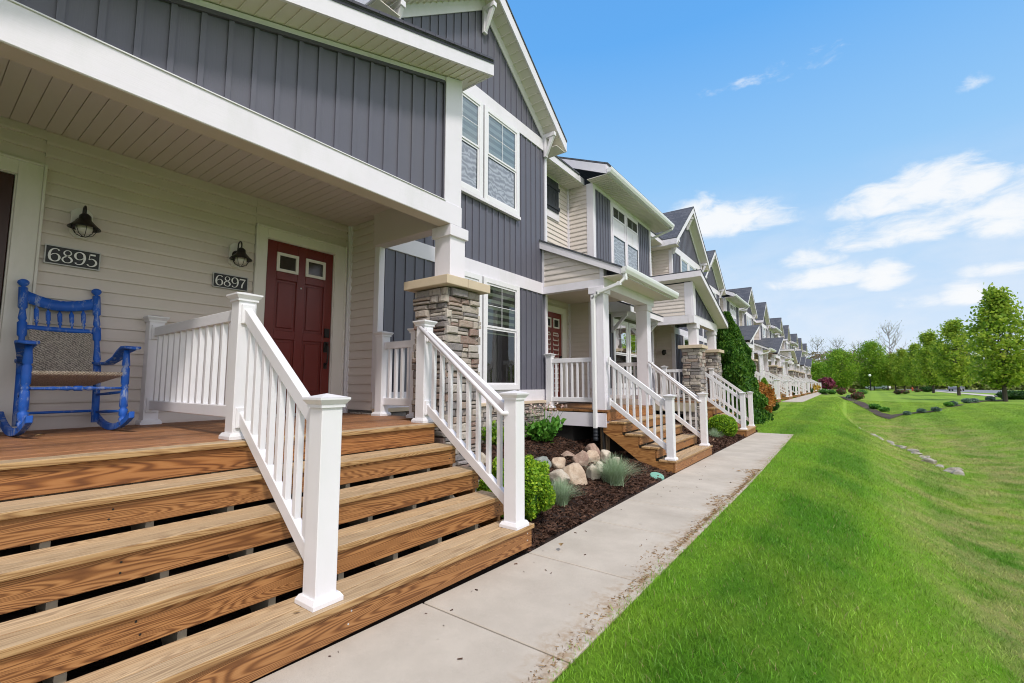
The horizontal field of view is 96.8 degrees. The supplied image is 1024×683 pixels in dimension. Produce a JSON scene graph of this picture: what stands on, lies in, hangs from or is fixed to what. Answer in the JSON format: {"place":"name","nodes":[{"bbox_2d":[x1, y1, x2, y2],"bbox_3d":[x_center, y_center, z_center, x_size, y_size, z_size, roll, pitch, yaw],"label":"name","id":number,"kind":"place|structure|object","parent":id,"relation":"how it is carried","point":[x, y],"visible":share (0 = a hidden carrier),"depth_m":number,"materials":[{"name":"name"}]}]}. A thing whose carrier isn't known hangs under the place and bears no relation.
{"place":"outdoors","nodes":[
{"label":"outdoors","id":0,"kind":"place"},
{"bbox_2d":[253,432,792,682],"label":"sidewalk","id":1,"kind":"structure","parent":0,"point":[508,622],"depth_m":2.86,"materials":[{"name":"concrete"}]},
{"bbox_2d":[522,468,759,682],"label":"dry clippings","id":2,"kind":"object","parent":1,"relation":"on","point":[706,518],"visible":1,"depth_m":3.85,"materials":[{"name":"beige plant"}]},
{"bbox_2d":[507,0,1023,362],"label":"sky","id":3,"kind":"structure","parent":0,"point":[856,166],"materials":[{"name":"blue"}]},
{"bbox_2d":[543,389,1023,682],"bbox_3d":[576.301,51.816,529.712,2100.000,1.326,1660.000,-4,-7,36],"label":"lawn ground","id":4,"kind":"structure","parent":0,"point":[881,395],"depth_m":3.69,"materials":[{"name":"green plant"}]},
{"bbox_2d":[0,0,566,442],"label":"gabled townhouse","id":5,"kind":"structure","parent":4,"relation":"on","point":[334,298],"depth_m":5.86,"materials":[{"name":"plastic"}]},
{"bbox_2d":[0,152,47,431],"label":"door","id":6,"kind":"structure","parent":5,"relation":"in","point":[23,182],"depth_m":3.85,"materials":[{"name":"wood"}]},
{"bbox_2d":[43,243,100,270],"bbox_3d":[-4.001,-0.763,4.142,0.018,0.170,0.373,-4,-7,36],"label":"number plaque","id":7,"kind":"object","parent":5,"relation":"attached to","point":[69,257],"visible":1,"depth_m":4.13,"materials":[{"name":"black metal"}]},
{"bbox_2d":[67,205,100,238],"bbox_3d":[-3.884,-1.096,4.129,0.253,0.306,0.230,-4,-7,36],"label":"wall lamp","id":8,"kind":"object","parent":5,"relation":"attached to","point":[81,225],"visible":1,"depth_m":4.12,"materials":[{"name":"black metal"}]},
{"bbox_2d":[212,272,247,291],"bbox_3d":[-3.222,-0.680,5.203,0.018,0.165,0.370,-4,-7,36],"label":"number plaque","id":9,"kind":"object","parent":5,"relation":"attached to","point":[228,281],"visible":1,"depth_m":5.19,"materials":[{"name":"black metal"}]},
{"bbox_2d":[228,241,251,267],"bbox_3d":[-3.100,-1.006,5.194,0.253,0.306,0.230,-4,-7,36],"label":"wall lamp","id":10,"kind":"object","parent":5,"relation":"attached to","point":[238,256],"visible":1,"depth_m":5.18,"materials":[{"name":"black metal"}]},
{"bbox_2d":[0,0,494,501],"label":"covered porch","id":11,"kind":"object","parent":5,"relation":"attached to","point":[347,112],"visible":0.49,"depth_m":3.94,"materials":[{"name":"white plastic"}]},
{"bbox_2d":[0,279,140,435],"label":"rocking chair","id":12,"kind":"object","parent":11,"relation":"on","point":[47,355],"visible":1,"depth_m":3.82,"materials":[{"name":"blue paint"}]},
{"bbox_2d":[135,310,231,424],"bbox_3d":[-2.851,0.224,3.991,2.012,1.086,0.183,-4,-7,36],"label":"porch railing","id":13,"kind":"object","parent":11,"relation":"on","point":[172,360],"visible":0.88,"depth_m":3.99,"materials":[{"name":"white plastic"}]},
{"bbox_2d":[0,427,533,682],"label":"porch steps","id":14,"kind":"structure","parent":11,"relation":"attached to","point":[55,550],"depth_m":2.41,"materials":[{"name":"brown wood"}]},
{"bbox_2d":[218,292,350,612],"bbox_3d":[-1.512,0.508,2.909,1.457,1.836,0.194,-5,-7,40],"label":"stair railing","id":15,"kind":"object","parent":14,"relation":"on","point":[313,530],"visible":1,"depth_m":2.72,"materials":[{"name":"white plastic"}]},
{"bbox_2d":[411,319,528,530],"bbox_3d":[-0.455,0.635,4.253,1.534,1.836,0.222,-5,-8,45],"label":"stair railing","id":16,"kind":"object","parent":14,"relation":"on","point":[509,407],"visible":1,"depth_m":4.07,"materials":[{"name":"white plastic"}]},
{"bbox_2d":[371,328,415,417],"bbox_3d":[-1.389,0.381,5.595,0.833,1.076,0.183,-4,-7,36],"label":"porch railing","id":17,"kind":"object","parent":11,"relation":"on","point":[385,346],"visible":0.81,"depth_m":5.67,"materials":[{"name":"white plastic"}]},
{"bbox_2d":[252,223,347,416],"bbox_3d":[-2.726,-0.221,5.868,0.139,2.325,1.227,-4,-7,36],"label":"door","id":18,"kind":"structure","parent":5,"relation":"in","point":[300,279],"depth_m":5.93,"materials":[{"name":"red wood"}]},
{"bbox_2d":[461,90,483,197],"bbox_3d":[-0.829,-3.386,7.532,0.056,1.740,1.060,-4,-7,36],"label":"window","id":19,"kind":"structure","parent":5,"relation":"in","point":[472,107],"depth_m":7.76,"materials":[{"name":"grey glass"}]},
{"bbox_2d":[465,271,481,377],"bbox_3d":[-0.829,-0.195,7.230,0.056,1.940,1.060,-4,-7,36],"label":"window","id":20,"kind":"structure","parent":5,"relation":"in","point":[468,275],"depth_m":7.59,"materials":[{"name":"white plastic"}]},
{"bbox_2d":[482,276,519,389],"bbox_3d":[-0.178,-0.111,8.114,0.056,1.940,1.060,-4,-7,36],"label":"window","id":21,"kind":"structure","parent":5,"relation":"in","point":[501,307],"depth_m":8.13,"materials":[{"name":"white plastic"}]},
{"bbox_2d":[483,105,519,216],"bbox_3d":[-0.178,-3.302,8.415,0.056,1.740,1.060,-4,-7,36],"label":"window","id":22,"kind":"structure","parent":5,"relation":"in","point":[501,162],"depth_m":8.42,"materials":[{"name":"grey glass"}]},
{"bbox_2d":[0,429,749,682],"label":"mulch","id":23,"kind":"object","parent":4,"relation":"on","point":[106,662],"visible":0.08,"depth_m":2.83,"materials":[{"name":"brown wood"}]},
{"bbox_2d":[481,420,503,445],"bbox_3d":[-0.275,1.528,7.489,0.600,0.435,0.633,-1,-5,7],"label":"leafy perennial","id":24,"kind":"object","parent":23,"relation":"on","point":[494,435],"visible":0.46,"depth_m":7.44,"materials":[{"name":"green plant"}]},
{"bbox_2d":[477,454,555,520],"bbox_3d":[0.056,1.479,4.602,0.819,0.696,0.800,-4,-7,36],"label":"boxwood","id":25,"kind":"object","parent":23,"relation":"on","point":[539,490],"visible":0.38,"depth_m":4.41,"materials":[{"name":"green plant"}]},
{"bbox_2d":[524,401,567,441],"bbox_3d":[0.588,1.477,8.363,0.827,0.753,0.948,-4,-7,36],"label":"flowering perennial","id":26,"kind":"object","parent":23,"relation":"on","point":[543,430],"visible":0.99,"depth_m":8.17,"materials":[{"name":"green plant"}]},
{"bbox_2d":[551,457,565,468],"bbox_3d":[0.728,1.866,6.912,0.198,0.216,0.300,-4,-7,36],"label":"boulder","id":27,"kind":"object","parent":23,"relation":"on","point":[558,462],"visible":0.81,"depth_m":6.83,"materials":[{"name":"beige stone"}]},
{"bbox_2d":[549,469,569,483],"bbox_3d":[0.655,1.782,5.900,0.274,0.245,0.292,4,-7,-35],"label":"boulder","id":28,"kind":"object","parent":23,"relation":"on","point":[561,473],"visible":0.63,"depth_m":5.83,"materials":[{"name":"beige stone"}]},
{"bbox_2d":[551,476,585,506],"bbox_3d":[0.546,1.683,5.185,0.639,0.338,0.671,-4,-7,36],"label":"blue fescue","id":29,"kind":"object","parent":23,"relation":"on","point":[562,496],"visible":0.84,"depth_m":5.13,"materials":[{"name":"green plant"}]},
{"bbox_2d":[562,463,587,485],"bbox_3d":[0.810,1.810,6.116,0.307,0.341,0.305,4,-7,-34],"label":"boulder","id":30,"kind":"object","parent":23,"relation":"on","point":[575,472],"visible":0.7,"depth_m":6.04,"materials":[{"name":"beige stone"}]},
{"bbox_2d":[572,450,588,466],"bbox_3d":[1.081,1.861,7.170,0.262,0.289,0.171,0,-5,-1],"label":"boulder","id":31,"kind":"object","parent":23,"relation":"on","point":[581,458],"visible":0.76,"depth_m":7.13,"materials":[{"name":"beige stone"}]},
{"bbox_2d":[584,443,599,454],"bbox_3d":[1.429,1.952,8.023,0.293,0.311,0.280,3,-6,-30],"label":"boulder","id":32,"kind":"object","parent":23,"relation":"on","point":[592,446],"visible":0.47,"depth_m":7.95,"materials":[{"name":"stone"}]},
{"bbox_2d":[427,414,757,554],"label":"mulch chips","id":33,"kind":"object","parent":23,"relation":"on","point":[720,444],"visible":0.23,"depth_m":6.28,"materials":[{"name":"brown wood"}]},
{"bbox_2d":[585,452,644,486],"bbox_3d":[1.391,1.746,6.299,0.981,0.454,1.023,-4,-7,36],"label":"blue fescue","id":34,"kind":"object","parent":33,"relation":"on","point":[613,473],"visible":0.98,"depth_m":6.22,"materials":[{"name":"green plant"}]},
{"bbox_2d":[586,450,599,463],"bbox_3d":[1.309,1.945,7.593,0.306,0.253,0.234,1,-5,-10],"label":"boulder","id":35,"kind":"object","parent":23,"relation":"on","point":[592,454],"visible":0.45,"depth_m":7.50,"materials":[{"name":"stone"}]},
{"bbox_2d":[586,464,600,479],"bbox_3d":[1.141,1.860,6.429,0.215,0.276,0.229,-4,-7,36],"label":"boulder","id":36,"kind":"object","parent":23,"relation":"on","point":[591,473],"visible":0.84,"depth_m":6.35,"materials":[{"name":"grey stone"}]},
{"bbox_2d":[600,449,610,461],"bbox_3d":[1.578,1.957,7.670,0.157,0.267,0.238,-4,-7,36],"label":"boulder","id":37,"kind":"object","parent":23,"relation":"on","point":[604,453],"visible":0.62,"depth_m":7.60,"materials":[{"name":"stone"}]},
{"bbox_2d":[708,414,737,436],"bbox_3d":[5.971,2.409,12.924,0.843,0.690,0.847,-4,-7,36],"label":"boxwood","id":38,"kind":"object","parent":23,"relation":"on","point":[724,424],"visible":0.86,"depth_m":12.67,"materials":[{"name":"green plant"}]},
{"bbox_2d":[547,156,674,413],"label":"townhouse","id":39,"kind":"structure","parent":4,"relation":"on","point":[606,211],"depth_m":11.79,"materials":[{"name":"plastic"}]},
{"bbox_2d":[547,175,559,221],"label":"window","id":40,"kind":"structure","parent":39,"relation":"in","point":[553,190],"depth_m":11.24,"materials":[{"name":"grey glass"}]},
{"bbox_2d":[548,305,566,402],"bbox_3d":[0.979,0.305,10.892,0.139,2.325,1.227,-4,-7,36],"label":"door","id":41,"kind":"structure","parent":39,"relation":"in","point":[557,323],"depth_m":11.16,"materials":[{"name":"red wood"}]},
{"bbox_2d":[539,239,678,450],"bbox_3d":[1.971,0.176,10.096,2.572,5.072,3.192,-4,-7,36],"label":"covered porch","id":42,"kind":"object","parent":39,"relation":"attached to","point":[569,276],"visible":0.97,"depth_m":8.93,"materials":[{"name":"beige wood"}]},
{"bbox_2d":[544,353,591,407],"bbox_3d":[1.113,0.759,8.911,1.042,1.106,0.183,-4,-7,36],"label":"porch railing","id":43,"kind":"object","parent":42,"relation":"on","point":[550,360],"visible":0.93,"depth_m":8.96,"materials":[{"name":"white plastic"}]},
{"bbox_2d":[610,362,637,398],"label":"porch railing","id":44,"kind":"object","parent":42,"relation":"attached to","point":[629,364],"visible":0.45,"depth_m":10.71,"materials":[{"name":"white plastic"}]},
{"bbox_2d":[602,407,712,472],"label":"porch steps","id":45,"kind":"structure","parent":42,"relation":"attached to","point":[633,440],"depth_m":8.27,"materials":[{"name":"brown wood"}]},
{"bbox_2d":[608,357,677,460],"bbox_3d":[2.286,1.142,8.036,1.186,1.770,0.183,-4,-7,36],"label":"stair railing","id":46,"kind":"object","parent":45,"relation":"on","point":[669,445],"visible":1,"depth_m":7.93,"materials":[{"name":"white plastic"}]},
{"bbox_2d":[648,361,709,445],"bbox_3d":[3.591,1.303,9.848,1.236,1.791,0.201,-4,-7,38],"label":"stair railing","id":47,"kind":"object","parent":45,"relation":"on","point":[702,434],"visible":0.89,"depth_m":9.67,"materials":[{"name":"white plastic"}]},
{"bbox_2d":[612,204,625,265],"bbox_3d":[3.019,-2.884,12.784,0.022,1.730,0.900,-4,-7,36],"label":"window","id":48,"kind":"structure","parent":39,"relation":"in","point":[618,217],"depth_m":12.78,"materials":[{"name":"white glass"}]},
{"bbox_2d":[613,318,628,387],"bbox_3d":[2.999,0.342,12.450,0.056,1.855,1.010,-4,-7,36],"label":"window","id":49,"kind":"structure","parent":39,"relation":"in","point":[621,334],"depth_m":12.50,"materials":[{"name":"white plastic"}]},
{"bbox_2d":[626,215,638,270],"bbox_3d":[3.611,-2.808,13.587,0.022,1.730,0.900,-4,-7,36],"label":"window","id":50,"kind":"structure","parent":39,"relation":"in","point":[631,226],"depth_m":13.59,"materials":[{"name":"white glass"}]},
{"bbox_2d":[628,323,637,387],"bbox_3d":[3.632,0.423,13.309,0.056,1.855,1.010,-4,-7,36],"label":"window","id":51,"kind":"structure","parent":39,"relation":"in","point":[631,327],"depth_m":13.14,"materials":[{"name":"white plastic"}]},
{"bbox_2d":[649,269,727,429],"bbox_3d":[5.603,0.572,15.169,2.412,4.998,3.530,-4,-7,36],"label":"covered porch","id":52,"kind":"object","parent":39,"relation":"attached to","point":[694,307],"visible":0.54,"depth_m":13.81,"materials":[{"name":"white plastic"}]},
{"bbox_2d":[652,366,682,399],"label":"porch railing","id":53,"kind":"object","parent":52,"relation":"on","point":[665,369],"visible":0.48,"depth_m":14.04,"materials":[{"name":"white plastic"}]},
{"bbox_2d":[707,401,755,436],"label":"porch steps","id":54,"kind":"structure","parent":52,"relation":"attached to","point":[715,410],"depth_m":13.92,"materials":[{"name":"brown wood"}]},
{"bbox_2d":[705,372,747,429],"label":"stair railing","id":55,"kind":"object","parent":54,"relation":"on","point":[741,397],"visible":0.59,"depth_m":13.67,"materials":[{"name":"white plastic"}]},
{"bbox_2d":[708,368,754,425],"bbox_3d":[7.194,1.796,14.934,1.323,1.876,0.183,-4,-7,36],"label":"stair railing","id":56,"kind":"object","parent":54,"relation":"on","point":[749,396],"visible":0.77,"depth_m":14.90,"materials":[{"name":"white plastic"}]},
{"bbox_2d":[651,206,709,413],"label":"gabled townhouse","id":57,"kind":"structure","parent":4,"relation":"on","point":[682,249],"depth_m":17.08,"materials":[{"name":"plastic"}]},
{"bbox_2d":[680,256,688,271],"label":"window","id":58,"kind":"structure","parent":57,"relation":"in","point":[684,265],"depth_m":17.95,"materials":[{"name":"white plastic"}]},
{"bbox_2d":[703,250,725,349],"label":"gabled townhouse","id":59,"kind":"structure","parent":4,"relation":"on","point":[714,277],"depth_m":26.17,"materials":[{"name":"concrete"}]},
{"bbox_2d":[720,290,749,325],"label":"townhouse","id":60,"kind":"structure","parent":4,"relation":"on","point":[731,302],"depth_m":29.94,"materials":[{"name":"concrete"}]},
{"bbox_2d":[739,325,758,377],"bbox_3d":[13.335,1.299,27.254,2.412,4.828,3.530,-4,-7,36],"label":"covered porch","id":61,"kind":"object","parent":60,"relation":"attached to","point":[749,332],"visible":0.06,"depth_m":27.32,"materials":[{"name":"white plastic"}]},
{"bbox_2d":[754,342,775,382],"bbox_3d":[17.359,1.975,32.566,2.572,5.082,3.120,-4,-7,36],"label":"covered porch","id":62,"kind":"object","parent":60,"relation":"attached to","point":[762,355],"visible":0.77,"depth_m":31.19,"materials":[{"name":"beige"}]},
{"bbox_2d":[774,391,792,399],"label":"porch steps","id":63,"kind":"structure","parent":62,"relation":"attached to","point":[783,396],"depth_m":30.23,"materials":[{"name":"brown wood"}]},
{"bbox_2d":[763,370,788,396],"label":"stair railing","id":64,"kind":"object","parent":63,"relation":"on","point":[786,383],"visible":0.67,"depth_m":30.28,"materials":[{"name":"white plastic"}]},
{"bbox_2d":[767,371,791,395],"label":"stair railing","id":65,"kind":"object","parent":63,"relation":"on","point":[790,387],"visible":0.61,"depth_m":32.22,"materials":[{"name":"white plastic"}]},
{"bbox_2d":[722,287,757,358],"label":"gabled townhouse","id":66,"kind":"structure","parent":4,"relation":"on","point":[748,316],"depth_m":35.23,"materials":[{"name":"concrete"}]},
{"bbox_2d":[716,311,765,425],"bbox_3d":[7.872,0.960,16.650,1.968,4.205,2.015,2,-6,-20],"label":"arborvitae","id":67,"kind":"object","parent":4,"relation":"on","point":[733,358],"visible":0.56,"depth_m":16.14,"materials":[{"name":"green plant"}]},
{"bbox_2d":[740,333,768,421],"bbox_3d":[8.510,1.198,17.572,2.017,3.904,1.996,1,-6,-14],"label":"arborvitae","id":68,"kind":"object","parent":4,"relation":"on","point":[747,362],"visible":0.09,"depth_m":17.06,"materials":[{"name":"green plant"}]},
{"bbox_2d":[744,342,773,420],"bbox_3d":[9.262,1.480,18.445,1.999,3.507,1.991,1,-5,-6],"label":"arborvitae","id":69,"kind":"object","parent":4,"relation":"on","point":[752,370],"visible":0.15,"depth_m":17.80,"materials":[{"name":"green plant"}]},
{"bbox_2d":[753,302,770,381],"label":"gabled townhouse","id":70,"kind":"structure","parent":4,"relation":"on","point":[763,321],"depth_m":40.89,"materials":[{"name":"concrete"}]},
{"bbox_2d":[758,380,776,412],"bbox_3d":[10.786,2.518,19.969,1.480,1.690,1.450,-4,-7,36],"label":"barberry","id":71,"kind":"object","parent":4,"relation":"on","point":[767,391],"visible":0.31,"depth_m":19.55,"materials":[{"name":"orange plant"}]},
{"bbox_2d":[767,325,781,364],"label":"townhouse","id":72,"kind":"structure","parent":4,"relation":"on","point":[772,330],"depth_m":45.44,"materials":[{"name":"concrete"}]},
{"bbox_2d":[768,354,793,387],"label":"covered porch","id":73,"kind":"object","parent":72,"relation":"attached to","point":[784,361],"visible":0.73,"depth_m":42.31,"materials":[{"name":"beige"}]},
{"bbox_2d":[780,349,797,379],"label":"covered porch","id":74,"kind":"object","parent":72,"relation":"attached to","point":[790,353],"visible":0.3,"depth_m":47.47,"materials":[{"name":"white plastic"}]},
{"bbox_2d":[769,318,784,366],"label":"gabled townhouse","id":75,"kind":"structure","parent":4,"relation":"on","point":[777,322],"depth_m":51.34,"materials":[{"name":"concrete"}]},
{"bbox_2d":[782,325,790,369],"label":"gabled townhouse","id":76,"kind":"structure","parent":4,"relation":"on","point":[786,341],"depth_m":57.38,"materials":[{"name":"concrete"}]},
{"bbox_2d":[789,341,797,348],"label":"townhouse","id":77,"kind":"structure","parent":4,"relation":"on","point":[792,344],"depth_m":62.15,"materials":[{"name":"concrete"}]},
{"bbox_2d":[800,357,805,380],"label":"covered porch","id":78,"kind":"object","parent":77,"relation":"attached to","point":[802,362],"visible":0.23,"depth_m":58.64,"materials":[{"name":"white plastic"}]},
{"bbox_2d":[790,334,798,350],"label":"gabled townhouse","id":79,"kind":"structure","parent":4,"relation":"on","point":[794,337],"depth_m":67.38,"materials":[{"name":"concrete"}]},
{"bbox_2d":[805,359,811,378],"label":"covered porch","id":80,"kind":"object","parent":4,"relation":"on","point":[808,362],"visible":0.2,"depth_m":69.57,"materials":[{"name":"white plastic"}]},
{"bbox_2d":[808,337,828,361],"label":"bare tree","id":81,"kind":"object","parent":4,"relation":"on","point":[818,341],"visible":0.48,"depth_m":140.81,"materials":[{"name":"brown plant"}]},
{"bbox_2d":[810,359,829,388],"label":"woodland tree","id":82,"kind":"object","parent":4,"relation":"on","point":[817,375],"visible":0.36,"depth_m":114.43,"materials":[{"name":"green plant"}]},
{"bbox_2d":[818,377,837,388],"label":"crabapple","id":83,"kind":"object","parent":4,"relation":"on","point":[828,382],"visible":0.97,"depth_m":91.09,"materials":[{"name":"purple plant"}]},
{"bbox_2d":[817,347,863,387],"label":"maple tree","id":84,"kind":"object","parent":4,"relation":"on","point":[838,358],"visible":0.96,"depth_m":105.31,"materials":[{"name":"green plant"}]},
{"bbox_2d":[851,338,891,389],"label":"maple tree","id":85,"kind":"object","parent":4,"relation":"on","point":[870,353],"visible":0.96,"depth_m":105.64,"materials":[{"name":"green plant"}]},
{"bbox_2d":[874,320,906,352],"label":"bare tree","id":86,"kind":"object","parent":4,"relation":"on","point":[889,337],"visible":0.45,"depth_m":131.35,"materials":[{"name":"grey plant"}]},
{"bbox_2d":[881,352,901,389],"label":"pear tree","id":87,"kind":"object","parent":4,"relation":"on","point":[892,380],"visible":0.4,"depth_m":104.13,"materials":[{"name":"green plant"}]},
{"bbox_2d":[889,349,910,389],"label":"pear tree","id":88,"kind":"object","parent":4,"relation":"on","point":[899,376],"visible":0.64,"depth_m":97.75,"materials":[{"name":"green plant"}]},
{"bbox_2d":[806,344,1002,387],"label":"woods","id":89,"kind":"object","parent":4,"relation":"on","point":[815,356],"visible":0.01,"depth_m":176.89,"materials":[{"name":"brown plant"}]},
{"bbox_2d":[825,394,1000,418],"bbox_3d":[31.199,4.773,35.235,13.300,0.886,29.800,-4,-7,36],"label":"shrub bed","id":90,"kind":"object","parent":4,"relation":"on","point":[877,412],"visible":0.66,"depth_m":28.82,"materials":[{"name":"soil"}]},
{"bbox_2d":[850,391,864,399],"bbox_3d":[28.071,4.426,36.941,0.984,0.727,1.071,-4,-7,36],"label":"bed shrub","id":91,"kind":"object","parent":90,"relation":"on","point":[857,395],"visible":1,"depth_m":36.77,"materials":[{"name":"red plant"}]},
{"bbox_2d":[900,340,929,388],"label":"pear tree","id":92,"kind":"object","parent":4,"relation":"on","point":[910,372],"visible":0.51,"depth_m":90.78,"materials":[{"name":"green plant"}]},
{"bbox_2d":[815,355,1023,389],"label":"undergrowth","id":93,"kind":"object","parent":4,"relation":"on","point":[975,386],"visible":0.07,"depth_m":117.49,"materials":[{"name":"green plant"}]},
{"bbox_2d":[910,329,948,392],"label":"pear tree","id":94,"kind":"object","parent":4,"relation":"on","point":[926,338],"visible":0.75,"depth_m":72.01,"materials":[{"name":"green plant"}]},
{"bbox_2d":[927,317,981,395],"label":"pear tree","id":95,"kind":"object","parent":4,"relation":"on","point":[956,372],"visible":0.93,"depth_m":55.52,"materials":[{"name":"green plant"}]},
{"bbox_2d":[957,282,1023,401],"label":"pear tree","id":96,"kind":"object","parent":4,"relation":"on","point":[1003,369],"visible":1,"depth_m":36.91,"materials":[{"name":"green plant"}]},
{"bbox_2d":[994,390,1023,399],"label":"clipped hedge","id":97,"kind":"object","parent":4,"relation":"on","point":[1013,394],"visible":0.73,"depth_m":39.65,"materials":[{"name":"green plant"}]},
{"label":"entry recess","id":98,"kind":"object","parent":4,"relation":"on","visible":0},
{"bbox_2d":[754,337,783,387],"bbox_3d":[21.122,2.113,37.843,2.412,5.202,4.665,-4,-7,36],"label":"covered porch","id":99,"kind":"object","parent":98,"relation":"attached to","point":[775,344],"visible":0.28,"depth_m":38.12,"materials":[{"name":"white plastic"}]},
{"bbox_2d":[780,388,800,396],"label":"porch steps","id":100,"kind":"structure","parent":99,"relation":"attached to","point":[798,395],"depth_m":35.71,"materials":[{"name":"brown wood"}]},
{"bbox_2d":[778,374,797,394],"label":"stair railing","id":101,"kind":"object","parent":100,"relation":"on","point":[795,383],"visible":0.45,"depth_m":35.51,"materials":[{"name":"white plastic"}]},
{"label":"entry recess","id":102,"kind":"object","parent":4,"relation":"on","visible":0},
{"bbox_2d":[788,351,801,379],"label":"covered porch","id":103,"kind":"object","parent":102,"relation":"attached to","point":[797,365],"visible":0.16,"depth_m":53.72,"materials":[{"name":"white plastic"}]},
{"bbox_2d":[782,389,831,402],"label":"sidewalk","id":104,"kind":"structure","parent":0,"point":[804,398],"depth_m":32.39,"materials":[{"name":"concrete"}]},
{"bbox_2d":[898,389,1010,392],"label":"road","id":105,"kind":"structure","parent":0,"point":[985,391],"depth_m":98.84,"materials":[{"name":"grey asphalt"}]},
{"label":"porch steps","id":106,"kind":"object","parent":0,"visible":0},
{"bbox_2d":[754,372,777,398],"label":"stair railing","id":107,"kind":"object","parent":106,"relation":"on","point":[775,384],"visible":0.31,"depth_m":25.41,"materials":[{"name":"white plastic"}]},
{"bbox_2d":[755,371,780,398],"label":"stair railing","id":108,"kind":"object","parent":106,"relation":"on","point":[778,386],"visible":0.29,"depth_m":26.38,"materials":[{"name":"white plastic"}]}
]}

